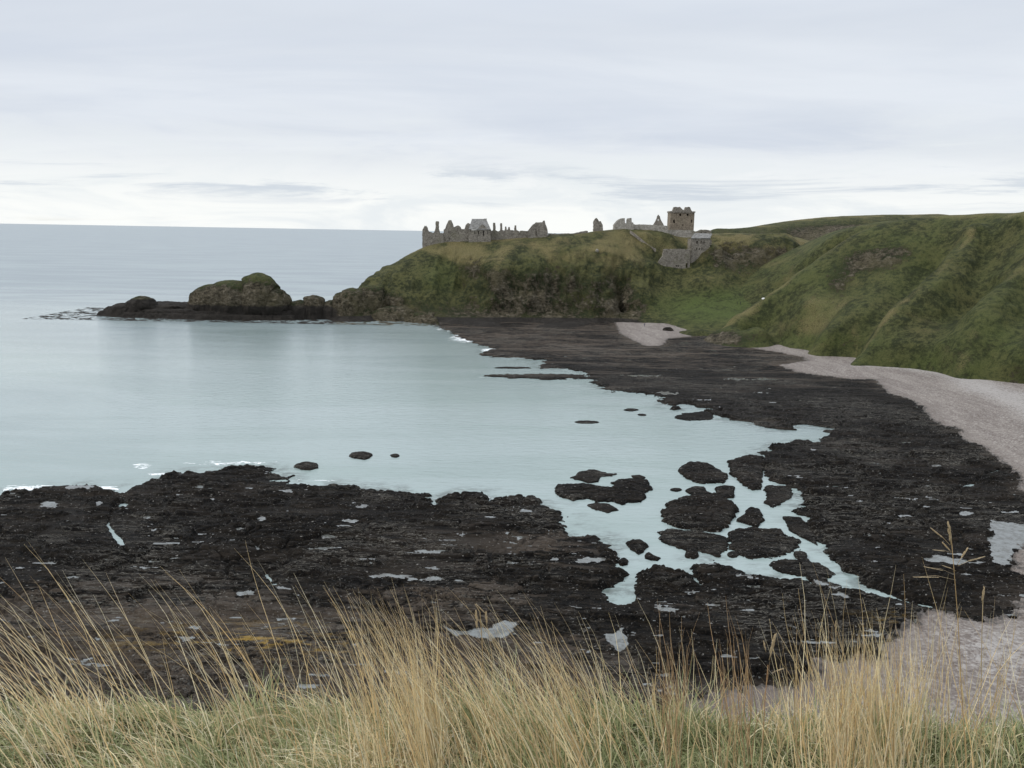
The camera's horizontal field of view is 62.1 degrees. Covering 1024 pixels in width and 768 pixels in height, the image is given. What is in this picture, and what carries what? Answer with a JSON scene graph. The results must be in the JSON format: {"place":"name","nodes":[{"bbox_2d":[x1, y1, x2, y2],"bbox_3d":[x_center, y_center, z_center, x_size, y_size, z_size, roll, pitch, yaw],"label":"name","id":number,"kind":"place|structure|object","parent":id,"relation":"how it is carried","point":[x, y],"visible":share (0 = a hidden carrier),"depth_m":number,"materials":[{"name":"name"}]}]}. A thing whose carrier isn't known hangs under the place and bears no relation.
{"place":"outdoors","nodes":[
{"label":"outdoors","id":0,"kind":"place"},
{"bbox_2d":[0,224,997,607],"bbox_3d":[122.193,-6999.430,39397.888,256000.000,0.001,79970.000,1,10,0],"label":"sea","id":1,"kind":"structure","parent":0,"point":[122,406],"depth_m":224.21,"materials":[{"name":"liquid"}]},
{"bbox_2d":[24,272,438,325],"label":"rocky islet","id":2,"kind":"object","parent":1,"relation":"on","point":[257,297],"visible":0.93,"depth_m":422.15,"materials":[{"name":"stone"}]},
{"bbox_2d":[294,461,317,469],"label":"shore rock","id":3,"kind":"object","parent":1,"relation":"in","point":[306,465],"visible":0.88,"depth_m":162.22,"materials":[{"name":"black stone"}]},
{"bbox_2d":[349,451,372,459],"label":"shore rock","id":4,"kind":"object","parent":1,"relation":"in","point":[362,455],"visible":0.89,"depth_m":170.54,"materials":[{"name":"black stone"}]},
{"bbox_2d":[390,453,399,457],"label":"shore rock","id":5,"kind":"object","parent":1,"relation":"in","point":[395,455],"visible":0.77,"depth_m":171.25,"materials":[{"name":"black stone"}]},
{"bbox_2d":[495,367,529,368],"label":"shore rock","id":6,"kind":"object","parent":1,"relation":"in","point":[513,367],"visible":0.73,"depth_m":284.74,"materials":[{"name":"black stone"}]},
{"bbox_2d":[575,420,598,423],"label":"shore rock","id":7,"kind":"object","parent":1,"relation":"in","point":[586,422],"visible":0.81,"depth_m":205.00,"materials":[{"name":"black stone"}]},
{"bbox_2d":[570,469,616,482],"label":"shore rock","id":8,"kind":"object","parent":1,"relation":"in","point":[591,476],"visible":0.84,"depth_m":159.22,"materials":[{"name":"black stone"}]},
{"bbox_2d":[587,502,618,512],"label":"shore rock","id":9,"kind":"object","parent":1,"relation":"in","point":[604,507],"visible":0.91,"depth_m":141.02,"materials":[{"name":"black stone"}]},
{"bbox_2d":[554,478,652,504],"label":"shore rock","id":10,"kind":"object","parent":1,"relation":"in","point":[626,490],"visible":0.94,"depth_m":148.45,"materials":[{"name":"black stone"}]},
{"bbox_2d":[618,558,628,565],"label":"shore rock","id":11,"kind":"object","parent":1,"relation":"in","point":[625,561],"visible":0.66,"depth_m":117.89,"materials":[{"name":"black stone"}]},
{"bbox_2d":[624,408,637,411],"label":"shore rock","id":12,"kind":"object","parent":1,"relation":"in","point":[631,409],"visible":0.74,"depth_m":220.35,"materials":[{"name":"black stone"}]},
{"bbox_2d":[625,539,648,554],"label":"shore rock","id":13,"kind":"object","parent":1,"relation":"in","point":[638,546],"visible":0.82,"depth_m":123.70,"materials":[{"name":"black stone"}]},
{"bbox_2d":[631,475,645,478],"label":"shore rock","id":14,"kind":"object","parent":1,"relation":"in","point":[637,476],"visible":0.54,"depth_m":159.55,"materials":[{"name":"black stone"}]},
{"bbox_2d":[645,552,660,560],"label":"shore rock","id":15,"kind":"object","parent":1,"relation":"in","point":[650,556],"visible":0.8,"depth_m":119.70,"materials":[{"name":"black stone"}]},
{"bbox_2d":[670,488,681,491],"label":"shore rock","id":16,"kind":"object","parent":1,"relation":"in","point":[675,489],"visible":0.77,"depth_m":151.85,"materials":[{"name":"black stone"}]},
{"bbox_2d":[685,548,698,559],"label":"shore rock","id":17,"kind":"object","parent":1,"relation":"in","point":[691,553],"visible":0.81,"depth_m":120.81,"materials":[{"name":"black stone"}]},
{"bbox_2d":[657,528,729,557],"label":"shore rock","id":18,"kind":"object","parent":1,"relation":"in","point":[714,545],"visible":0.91,"depth_m":126.09,"materials":[{"name":"black stone"}]},
{"bbox_2d":[675,411,713,420],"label":"shore rock","id":19,"kind":"object","parent":1,"relation":"in","point":[699,415],"visible":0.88,"depth_m":213.06,"materials":[{"name":"black stone"}]},
{"bbox_2d":[685,486,710,494],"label":"shore rock","id":20,"kind":"object","parent":1,"relation":"in","point":[699,490],"visible":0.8,"depth_m":150.94,"materials":[{"name":"black stone"}]},
{"bbox_2d":[660,492,738,532],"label":"shore rock","id":21,"kind":"object","parent":1,"relation":"in","point":[713,512],"visible":0.93,"depth_m":137.27,"materials":[{"name":"black stone"}]},
{"bbox_2d":[678,461,727,483],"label":"shore rock","id":22,"kind":"object","parent":1,"relation":"in","point":[699,472],"visible":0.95,"depth_m":161.06,"materials":[{"name":"black stone"}]},
{"bbox_2d":[714,485,734,498],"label":"shore rock","id":23,"kind":"object","parent":1,"relation":"in","point":[726,491],"visible":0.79,"depth_m":150.99,"materials":[{"name":"black stone"}]},
{"bbox_2d":[727,551,738,557],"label":"shore rock","id":24,"kind":"object","parent":1,"relation":"in","point":[732,554],"visible":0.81,"depth_m":121.36,"materials":[{"name":"black stone"}]},
{"bbox_2d":[727,454,763,490],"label":"shore rock","id":25,"kind":"object","parent":1,"relation":"in","point":[746,470],"visible":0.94,"depth_m":163.70,"materials":[{"name":"black stone"}]},
{"bbox_2d":[736,507,764,526],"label":"shore rock","id":26,"kind":"object","parent":1,"relation":"in","point":[752,516],"visible":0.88,"depth_m":136.31,"materials":[{"name":"black stone"}]},
{"bbox_2d":[727,527,800,559],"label":"shore rock","id":27,"kind":"object","parent":1,"relation":"in","point":[752,543],"visible":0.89,"depth_m":125.42,"materials":[{"name":"black stone"}]},
{"bbox_2d":[763,485,792,507],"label":"shore rock","id":28,"kind":"object","parent":1,"relation":"in","point":[777,495],"visible":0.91,"depth_m":149.50,"materials":[{"name":"black stone"}]},
{"bbox_2d":[782,516,817,545],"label":"shore rock","id":29,"kind":"object","parent":1,"relation":"in","point":[798,526],"visible":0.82,"depth_m":132.39,"materials":[{"name":"black stone"}]},
{"bbox_2d":[769,558,835,578],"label":"shore rock","id":30,"kind":"object","parent":1,"relation":"in","point":[789,566],"visible":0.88,"depth_m":116.47,"materials":[{"name":"black stone"}]},
{"bbox_2d":[0,322,1023,724],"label":"rock shelf","id":31,"kind":"object","parent":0,"point":[862,452],"visible":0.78,"depth_m":114.11,"materials":[{"name":"black stone"}]},
{"bbox_2d":[0,329,1023,714],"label":"tide pool water","id":32,"kind":"structure","parent":0,"point":[1006,539],"depth_m":118.31,"materials":[{"name":"grey liquid"}]},
{"bbox_2d":[0,631,1023,767],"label":"cliff top ground","id":33,"kind":"structure","parent":0,"point":[180,744],"depth_m":2.93,"materials":[{"name":"plant"}]},
{"bbox_2d":[475,604,487,752],"bbox_3d":[-0.094,0.993,2.717,0.057,0.616,0.008,1,10,0],"label":"grass stalk","id":34,"kind":"object","parent":33,"relation":"on","point":[476,621],"depth_m":2.67,"materials":[{"name":"beige plant"}]},
{"bbox_2d":[0,541,1023,767],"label":"dry grass","id":35,"kind":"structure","parent":33,"relation":"on","point":[849,717],"depth_m":2.67,"materials":[{"name":"beige plant"}]},
{"bbox_2d":[761,634,783,767],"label":"grass stalk","id":36,"kind":"object","parent":33,"relation":"on","point":[772,644],"depth_m":2.48,"materials":[{"name":"beige plant"}]},
{"bbox_2d":[835,621,836,753],"bbox_3d":[0.994,1.020,2.617,0.049,0.625,0.005,1,10,0],"label":"grass stalk","id":37,"kind":"object","parent":33,"relation":"on","point":[835,706],"depth_m":2.59,"materials":[{"name":"beige plant"}]},
{"bbox_2d":[920,522,983,763],"bbox_3d":[1.254,0.866,2.487,0.229,0.974,0.009,1,10,0],"label":"grass stalk","id":38,"kind":"object","parent":33,"relation":"on","point":[950,537],"depth_m":2.43,"materials":[{"name":"beige plant"}]},
{"bbox_2d":[980,586,984,767],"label":"grass stalk","id":39,"kind":"object","parent":33,"relation":"on","point":[983,592],"depth_m":2.57,"materials":[{"name":"beige plant"}]},
{"bbox_2d":[0,0,1023,232],"label":"sky","id":40,"kind":"structure","parent":0,"point":[402,115],"materials":[{"name":"white"}]},
{"bbox_2d":[329,229,809,335],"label":"castle headland hill","id":41,"kind":"structure","parent":0,"point":[571,280],"depth_m":444.58,"materials":[{"name":"green plant"}]},
{"bbox_2d":[422,221,443,247],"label":"ruined range","id":42,"kind":"structure","parent":41,"relation":"on","point":[431,238],"depth_m":467.27,"materials":[{"name":"grey stone"}]},
{"bbox_2d":[443,220,469,241],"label":"ruined hall","id":43,"kind":"structure","parent":41,"relation":"on","point":[452,233],"depth_m":467.90,"materials":[{"name":"grey stone"}]},
{"bbox_2d":[468,219,490,241],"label":"roofed house","id":44,"kind":"structure","parent":41,"relation":"on","point":[479,230],"depth_m":466.20,"materials":[{"name":"grey stone"}]},
{"bbox_2d":[491,223,519,239],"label":"ruin","id":45,"kind":"object","parent":41,"relation":"on","point":[505,234],"visible":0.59,"depth_m":470.77,"materials":[{"name":"grey stone"}]},
{"bbox_2d":[519,231,527,237],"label":"wall","id":46,"kind":"structure","parent":41,"relation":"on","point":[523,234],"depth_m":469.78,"materials":[{"name":"grey stone"}]},
{"bbox_2d":[528,221,547,237],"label":"chapel ruin","id":47,"kind":"object","parent":41,"relation":"on","point":[537,229],"visible":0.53,"depth_m":466.51,"materials":[{"name":"grey stone"}]},
{"bbox_2d":[548,231,587,234],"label":"boundary wall","id":48,"kind":"structure","parent":41,"relation":"on","point":[569,233],"depth_m":472.55,"materials":[{"name":"grey stone"}]},
{"bbox_2d":[593,218,602,230],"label":"gable fragment","id":49,"kind":"object","parent":41,"relation":"on","point":[597,225],"visible":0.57,"depth_m":474.79,"materials":[{"name":"grey stone"}]},
{"bbox_2d":[613,218,633,229],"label":"ruined cottage","id":50,"kind":"structure","parent":41,"relation":"on","point":[621,224],"depth_m":475.62,"materials":[{"name":"stone"}]},
{"bbox_2d":[630,230,655,251],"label":"retaining wall","id":51,"kind":"structure","parent":41,"relation":"on","point":[637,237],"depth_m":468.59,"materials":[{"name":"grey stone"}]},
{"bbox_2d":[633,224,667,232],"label":"stone wall","id":52,"kind":"structure","parent":41,"relation":"on","point":[662,228],"depth_m":477.76,"materials":[{"name":"stone"}]},
{"bbox_2d":[653,215,663,224],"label":"gable fragment","id":53,"kind":"object","parent":41,"relation":"on","point":[658,221],"visible":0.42,"depth_m":487.06,"materials":[{"name":"grey stone"}]},
{"bbox_2d":[658,249,689,268],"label":"gate wall","id":54,"kind":"structure","parent":41,"relation":"on","point":[678,258],"depth_m":462.93,"materials":[{"name":"grey stone"}]},
{"bbox_2d":[667,207,694,230],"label":"tower keep","id":55,"kind":"structure","parent":41,"relation":"on","point":[679,218],"depth_m":488.10,"materials":[{"name":"brown stone"}]},
{"bbox_2d":[668,230,695,237],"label":"curtain wall","id":56,"kind":"structure","parent":41,"relation":"on","point":[685,233],"depth_m":484.16,"materials":[{"name":"stone"}]},
{"bbox_2d":[687,233,711,262],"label":"gatehouse","id":57,"kind":"object","parent":41,"relation":"on","point":[701,242],"visible":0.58,"depth_m":464.36,"materials":[{"name":"grey stone"}]},
{"bbox_2d":[696,230,710,233],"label":"stone hut","id":58,"kind":"object","parent":41,"relation":"on","point":[704,231],"visible":0.27,"depth_m":480.01,"materials":[{"name":"grey stone"}]},
{"bbox_2d":[615,322,1023,731],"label":"beach","id":59,"kind":"structure","parent":0,"point":[988,415],"depth_m":99.66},
{"bbox_2d":[663,327,673,330],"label":"boulder","id":60,"kind":"object","parent":59,"relation":"on","point":[667,329],"visible":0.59,"depth_m":392.88,"materials":[{"name":"black stone"}]},
{"bbox_2d":[710,214,944,240],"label":"ridge hill","id":61,"kind":"structure","parent":0,"point":[810,229],"depth_m":596.48,"materials":[{"name":"green plant"}]},
{"bbox_2d":[704,212,1023,383],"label":"hillside","id":62,"kind":"structure","parent":0,"point":[942,294],"depth_m":325.14,"materials":[{"name":"green plant"}]}
]}

